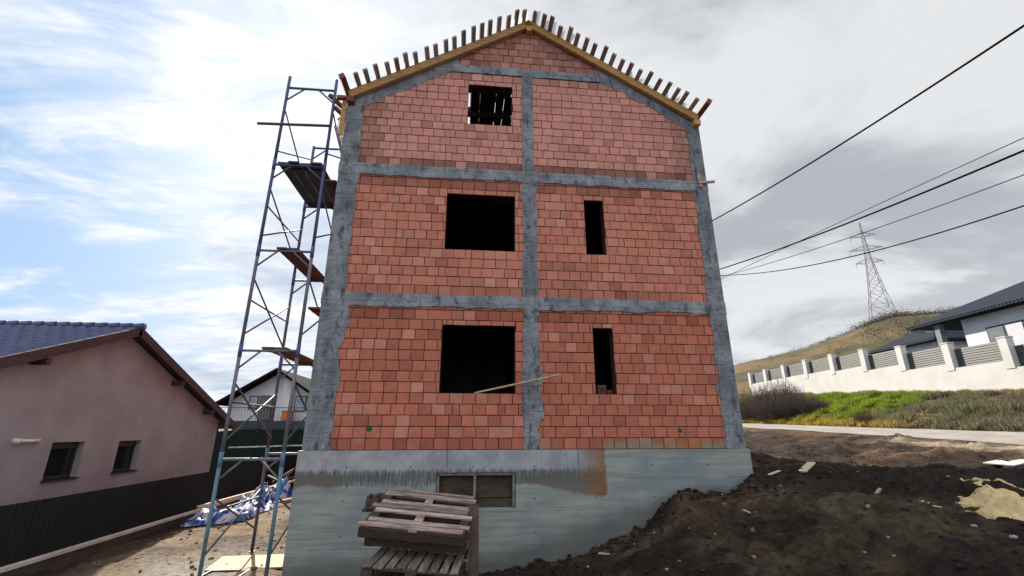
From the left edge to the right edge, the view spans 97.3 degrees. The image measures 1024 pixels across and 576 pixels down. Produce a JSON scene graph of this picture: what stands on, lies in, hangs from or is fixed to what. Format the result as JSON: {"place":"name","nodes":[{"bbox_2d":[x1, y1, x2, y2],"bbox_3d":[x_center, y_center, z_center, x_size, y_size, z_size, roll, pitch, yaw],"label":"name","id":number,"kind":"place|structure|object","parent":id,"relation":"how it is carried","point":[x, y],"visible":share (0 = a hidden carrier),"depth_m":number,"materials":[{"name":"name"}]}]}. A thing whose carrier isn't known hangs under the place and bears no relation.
{"place":"outdoors","nodes":[
{"label":"outdoors","id":0,"kind":"place"},
{"bbox_2d":[0,320,238,505],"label":"neighbour house","id":1,"kind":"structure","parent":0,"point":[89,406],"depth_m":11.22,"materials":[{"name":"pink paint"}]},
{"bbox_2d":[40,442,78,482],"bbox_3d":[-10.349,3.972,10.334,0.240,0.830,0.970,2,-18,-5],"label":"window","id":2,"kind":"structure","parent":1,"relation":"in","point":[61,457],"depth_m":10.40,"materials":[{"name":"black glass"}]},
{"bbox_2d":[111,440,136,473],"bbox_3d":[-10.552,4.586,12.258,0.240,0.815,0.930,2,-18,-5],"label":"window","id":3,"kind":"structure","parent":1,"relation":"in","point":[123,459],"depth_m":12.35,"materials":[{"name":"black glass"}]},
{"bbox_2d":[0,0,1023,429],"label":"sky","id":4,"kind":"structure","parent":0,"point":[136,161],"materials":[{"name":"white"}]},
{"bbox_2d":[26,314,1023,575],"bbox_3d":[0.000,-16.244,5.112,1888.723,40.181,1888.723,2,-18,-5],"label":"ground","id":5,"kind":"structure","parent":0,"point":[818,538],"depth_m":7.37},
{"bbox_2d":[0,461,274,575],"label":"sheet fence","id":6,"kind":"object","parent":5,"relation":"on","point":[36,536],"visible":0.81,"depth_m":9.66,"materials":[{"name":"black metal"}]},
{"bbox_2d":[202,569,249,575],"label":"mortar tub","id":7,"kind":"object","parent":5,"relation":"on","point":[228,570],"visible":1,"depth_m":7.65,"materials":[{"name":"white plastic"}]},
{"bbox_2d":[181,477,292,527],"bbox_3d":[-8.138,6.571,14.190,1.689,0.862,5.300,2,-18,-5],"label":"tarpaulin","id":8,"kind":"object","parent":5,"relation":"on","point":[228,516],"visible":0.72,"depth_m":12.64,"materials":[{"name":"blue plastic"}]},
{"bbox_2d":[197,480,293,507],"bbox_3d":[-8.263,6.821,15.415,0.080,0.327,6.523,-2,-18,5],"label":"timber pole","id":9,"kind":"object","parent":8,"relation":"on","point":[224,499],"visible":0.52,"depth_m":13.49,"materials":[{"name":"brown wood"}]},
{"bbox_2d":[204,554,283,571],"bbox_3d":[-4.698,4.940,8.111,1.256,0.064,0.722,3,-18,-9],"label":"plywood sheet","id":10,"kind":"object","parent":5,"relation":"on","point":[245,561],"visible":0.76,"depth_m":8.06,"materials":[{"name":"beige wood"}]},
{"bbox_2d":[209,430,303,483],"bbox_3d":[-11.168,8.113,21.475,10.050,2.510,0.135,2,-18,-5],"label":"netting fence","id":11,"kind":"object","parent":5,"relation":"on","point":[243,438],"visible":0.09,"depth_m":21.48,"materials":[{"name":"fabric"}]},
{"bbox_2d":[216,368,310,431],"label":"house","id":12,"kind":"structure","parent":5,"relation":"on","point":[260,390],"depth_m":32.55,"materials":[{"name":"white paint"}]},
{"bbox_2d":[248,396,259,408],"bbox_3d":[-18.691,8.277,32.556,0.650,0.950,0.090,2,-18,-5],"label":"window","id":13,"kind":"structure","parent":12,"relation":"in","point":[253,399],"depth_m":32.56,"materials":[{"name":"glass"}]},
{"bbox_2d":[257,395,273,420],"bbox_3d":[-17.820,8.666,32.525,0.900,1.750,0.090,2,-18,-5],"label":"door","id":14,"kind":"structure","parent":12,"relation":"in","point":[264,398],"depth_m":32.47,"materials":[{"name":"grey glass"}]},
{"bbox_2d":[281,411,294,420],"bbox_3d":[-15.884,9.066,31.860,0.710,0.712,0.580,2,-18,-5],"label":"orange box","id":15,"kind":"object","parent":12,"relation":"on","point":[284,415],"visible":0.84,"depth_m":31.66,"materials":[{"name":"plastic"}]},
{"bbox_2d":[294,396,306,411],"bbox_3d":[-15.432,8.437,32.848,0.800,1.120,0.090,2,-18,-5],"label":"window","id":16,"kind":"structure","parent":12,"relation":"in","point":[298,403],"depth_m":32.80,"materials":[{"name":"glass"}]},
{"bbox_2d":[197,76,340,575],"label":"scaffold tower","id":17,"kind":"structure","parent":5,"relation":"on","point":[283,453],"depth_m":8.87,"materials":[{"name":"metal"}]},
{"bbox_2d":[261,347,312,363],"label":"scaffold deck","id":18,"kind":"structure","parent":17,"relation":"on","point":[303,359],"depth_m":9.17,"materials":[{"name":"brown wood"}]},
{"bbox_2d":[257,122,330,126],"bbox_3d":[-4.710,-3.536,9.744,1.522,0.110,0.060,2,-18,-5],"label":"steel tube","id":19,"kind":"object","parent":17,"relation":"attached to","point":[294,124],"visible":1,"depth_m":9.72,"materials":[{"name":"grey metal"}]},
{"bbox_2d":[276,247,323,279],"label":"scaffold deck","id":20,"kind":"structure","parent":17,"relation":"on","point":[299,264],"depth_m":9.66,"materials":[{"name":"brown wood"}]},
{"bbox_2d":[278,161,334,206],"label":"scaffold deck","id":21,"kind":"structure","parent":17,"relation":"on","point":[306,182],"depth_m":10.20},
{"bbox_2d":[308,307,319,316],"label":"scaffold deck","id":22,"kind":"structure","parent":17,"relation":"on","point":[315,310],"depth_m":8.84,"materials":[{"name":"brown wood"}]},
{"bbox_2d":[325,179,336,197],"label":"scaffold deck","id":23,"kind":"structure","parent":17,"relation":"on","point":[332,184],"depth_m":9.65,"materials":[{"name":"brown wood"}]},
{"bbox_2d":[273,498,291,503],"bbox_3d":[-6.875,7.196,15.759,0.090,0.216,3.403,-7,-19,21],"label":"timber pole","id":24,"kind":"object","parent":5,"relation":"on","point":[287,499],"visible":0.2,"depth_m":14.58,"materials":[{"name":"brown wood"}]},
{"bbox_2d":[275,445,301,490],"bbox_3d":[-6.375,7.802,19.495,6.965,1.914,0.111,4,-18,-13],"label":"sheet fence","id":25,"kind":"object","parent":5,"relation":"on","point":[290,462],"visible":0.07,"depth_m":18.90,"materials":[{"name":"black metal"}]},
{"bbox_2d":[228,445,301,447],"bbox_3d":[-8.846,6.705,19.183,5.915,0.190,0.050,3,-18,-9],"label":"top rail","id":26,"kind":"object","parent":25,"relation":"attached to","point":[261,446],"visible":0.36,"depth_m":18.85,"materials":[{"name":"grey metal"}]},
{"bbox_2d":[468,505,478,575],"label":"leaning board","id":27,"kind":"object","parent":5,"relation":"on","point":[473,558],"visible":1,"depth_m":5.66,"materials":[{"name":"brown wood"}]},
{"bbox_2d":[281,9,752,575],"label":"unfinished house","id":28,"kind":"structure","parent":5,"relation":"on","point":[557,219],"depth_m":9.14,"materials":[{"name":"brick"}]},
{"bbox_2d":[436,472,515,507],"bbox_3d":[-0.646,3.601,8.037,1.410,0.590,0.150,2,-18,-5],"label":"basement window frame","id":29,"kind":"structure","parent":28,"relation":"in","point":[479,485],"depth_m":8.08,"materials":[{"name":"wood"}]},
{"bbox_2d":[474,373,561,392],"bbox_3d":[0.098,1.810,8.494,1.700,0.328,0.075,-5,-18,16],"label":"wooden plank","id":30,"kind":"object","parent":28,"relation":"on","point":[523,382],"visible":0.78,"depth_m":8.46,"materials":[{"name":"brown wood"}]},
{"bbox_2d":[596,385,605,393],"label":"clay block","id":31,"kind":"structure","parent":28,"relation":"on","point":[600,389],"depth_m":8.90,"materials":[{"name":"red brick"}]},
{"bbox_2d":[69,448,1023,575],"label":"soil clods","id":32,"kind":"object","parent":5,"relation":"on","point":[694,496],"visible":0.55,"depth_m":7.70,"materials":[{"name":"brown soil"}]},
{"bbox_2d":[738,386,761,419],"bbox_3d":[18.344,8.746,34.804,3.550,2.784,3.562,2,-18,-5],"label":"bare shrub","id":33,"kind":"object","parent":5,"relation":"on","point":[746,414],"visible":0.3,"depth_m":34.30,"materials":[{"name":"brown plant"}]},
{"bbox_2d":[485,462,1023,575],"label":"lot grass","id":34,"kind":"structure","parent":5,"relation":"on","point":[939,470],"depth_m":6.99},
{"bbox_2d":[742,388,791,421],"bbox_3d":[18.228,8.119,31.858,3.899,2.554,3.393,2,-18,-5],"label":"bare shrub","id":35,"kind":"object","parent":5,"relation":"on","point":[766,412],"visible":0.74,"depth_m":31.53,"materials":[{"name":"brown plant"}]},
{"bbox_2d":[750,376,805,401],"bbox_3d":[19.942,7.801,33.918,3.822,2.689,3.880,2,-18,-5],"label":"bare shrub","id":36,"kind":"object","parent":5,"relation":"on","point":[785,389],"visible":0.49,"depth_m":33.51,"materials":[{"name":"grey plant"}]},
{"bbox_2d":[766,388,819,417],"bbox_3d":[18.842,7.598,30.355,3.216,2.189,3.231,2,-18,-5],"label":"bare shrub","id":37,"kind":"object","parent":5,"relation":"on","point":[790,410],"visible":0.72,"depth_m":29.87,"materials":[{"name":"brown plant"}]},
{"bbox_2d":[798,462,815,472],"bbox_3d":[6.316,3.840,9.647,0.503,0.188,0.160,11,-21,-32],"label":"board piece","id":38,"kind":"object","parent":5,"relation":"on","point":[807,466],"visible":0.9,"depth_m":9.63,"materials":[{"name":"brown wood"}]},
{"bbox_2d":[791,395,831,413],"bbox_3d":[19.287,7.464,28.824,2.526,1.367,2.543,2,-18,-5],"label":"bare shrub","id":39,"kind":"object","parent":5,"relation":"on","point":[809,406],"visible":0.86,"depth_m":28.49,"materials":[{"name":"brown plant"}]},
{"bbox_2d":[737,305,956,366],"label":"hill scrub","id":40,"kind":"object","parent":5,"relation":"on","point":[878,320],"visible":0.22,"depth_m":139.78,"materials":[{"name":"brown plant"}]},
{"bbox_2d":[849,223,898,317],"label":"pylon","id":41,"kind":"object","parent":40,"relation":"on","point":[867,269],"visible":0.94,"depth_m":173.07,"materials":[{"name":"grey metal"}]},
{"bbox_2d":[851,408,872,423],"bbox_3d":[17.947,6.541,23.182,1.162,0.904,1.119,-1,-18,4],"label":"bare shrub","id":42,"kind":"object","parent":5,"relation":"on","point":[859,417],"visible":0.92,"depth_m":23.01,"materials":[{"name":"brown plant"}]},
{"bbox_2d":[866,488,881,507],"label":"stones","id":43,"kind":"object","parent":5,"relation":"on","point":[878,490],"visible":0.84,"depth_m":7.78,"materials":[{"name":"grey stone"}]},
{"bbox_2d":[739,388,1023,431],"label":"bank grass","id":44,"kind":"structure","parent":5,"relation":"on","point":[981,408],"depth_m":21.30,"materials":[{"name":"green plant"}]},
{"bbox_2d":[747,336,1023,393],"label":"street wall","id":45,"kind":"structure","parent":5,"relation":"on","point":[998,364],"depth_m":25.68,"materials":[{"name":"white paint"}]},
{"bbox_2d":[868,330,968,353],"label":"outbuilding","id":46,"kind":"structure","parent":5,"relation":"on","point":[914,341],"depth_m":34.38,"materials":[{"name":"metal"}]},
{"bbox_2d":[905,281,1023,346],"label":"villa","id":47,"kind":"object","parent":5,"relation":"on","point":[990,318],"visible":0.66,"depth_m":26.12,"materials":[{"name":"paint"}]},
{"bbox_2d":[986,319,1023,345],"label":"window","id":48,"kind":"structure","parent":47,"relation":"in","point":[1015,329],"depth_m":24.64,"materials":[{"name":"glass"}]},
{"bbox_2d":[920,477,1023,520],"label":"sand patch","id":49,"kind":"object","parent":5,"relation":"on","point":[1000,502],"visible":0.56,"depth_m":6.31,"materials":[{"name":"beige sand"}]},
{"bbox_2d":[983,459,1023,465],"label":"foam board","id":50,"kind":"object","parent":5,"relation":"on","point":[1010,463],"visible":1,"depth_m":9.11,"materials":[{"name":"white plastic"}]},
{"bbox_2d":[1009,535,1017,538],"bbox_3d":[5.523,2.745,4.961,0.071,0.045,0.077,2,-18,-5],"label":"stone","id":51,"kind":"object","parent":5,"relation":"on","point":[1013,537],"visible":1,"depth_m":4.95,"materials":[{"name":"grey stone"}]},
{"bbox_3d":[-1.103,3.604,5.345,1.168,0.228,1.121,2,-18,-5],"label":"wooden pallet","id":52,"kind":"object","parent":5,"relation":"on","visible":0},
{"bbox_2d":[374,557,466,575],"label":"wooden pallet","id":53,"kind":"object","parent":52,"relation":"on","point":[387,573],"visible":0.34,"depth_m":5.24,"materials":[{"name":"brown wood"}]},
{"bbox_2d":[360,545,467,575],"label":"wooden pallet","id":54,"kind":"object","parent":53,"relation":"on","point":[381,557],"visible":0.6,"depth_m":5.15,"materials":[{"name":"brown wood"}]},
{"bbox_2d":[364,496,478,554],"bbox_3d":[-1.106,3.056,5.865,1.378,0.556,1.061,2,-18,-5],"label":"wooden pallet","id":55,"kind":"object","parent":54,"relation":"on","point":[400,544],"visible":0.23,"depth_m":5.37,"materials":[{"name":"brown wood"}]},
{"bbox_2d":[362,493,384,511],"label":"short beam","id":56,"kind":"structure","parent":55,"relation":"on","point":[371,499],"depth_m":6.11,"materials":[{"name":"brown wood"}]},
{"bbox_2d":[357,487,476,546],"bbox_3d":[-1.142,2.889,5.745,1.397,0.555,1.061,2,-18,-5],"label":"wooden pallet","id":57,"kind":"object","parent":55,"relation":"on","point":[420,511],"visible":0.98,"depth_m":5.53,"materials":[{"name":"brown wood"}]},
{"bbox_2d":[712,24,1023,220],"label":"overhead cable","id":58,"kind":"object","parent":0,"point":[963,65],"visible":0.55,"depth_m":10.83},
{"bbox_2d":[720,149,1023,268],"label":"overhead cable","id":59,"kind":"object","parent":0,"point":[988,165],"visible":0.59,"depth_m":10.67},
{"bbox_2d":[720,205,1023,275],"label":"overhead cable","id":60,"kind":"object","parent":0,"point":[897,244],"visible":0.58,"depth_m":10.52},
{"bbox_2d":[721,174,1023,276],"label":"overhead cable","id":61,"kind":"object","parent":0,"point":[892,222],"visible":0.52,"depth_m":10.72,"materials":[{"name":"rubber"}]},
{"bbox_2d":[722,137,1023,278],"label":"overhead cable","id":62,"kind":"object","parent":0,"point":[894,196],"visible":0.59,"depth_m":10.65,"materials":[{"name":"rubber"}]},
{"bbox_2d":[742,423,1023,444],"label":"road","id":63,"kind":"structure","parent":0,"point":[1001,437],"depth_m":17.14,"materials":[{"name":"concrete"}]},
{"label":"timber offcut","id":64,"kind":"object","parent":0,"visible":0},
{"bbox_2d":[283,467,295,478],"bbox_3d":[-8.482,7.079,17.079,0.870,0.908,0.130,2,-18,-6],"label":"timber offcut","id":65,"kind":"object","parent":64,"relation":"on","point":[290,472],"visible":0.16,"depth_m":17.07,"materials":[{"name":"brown wood"}]}
]}

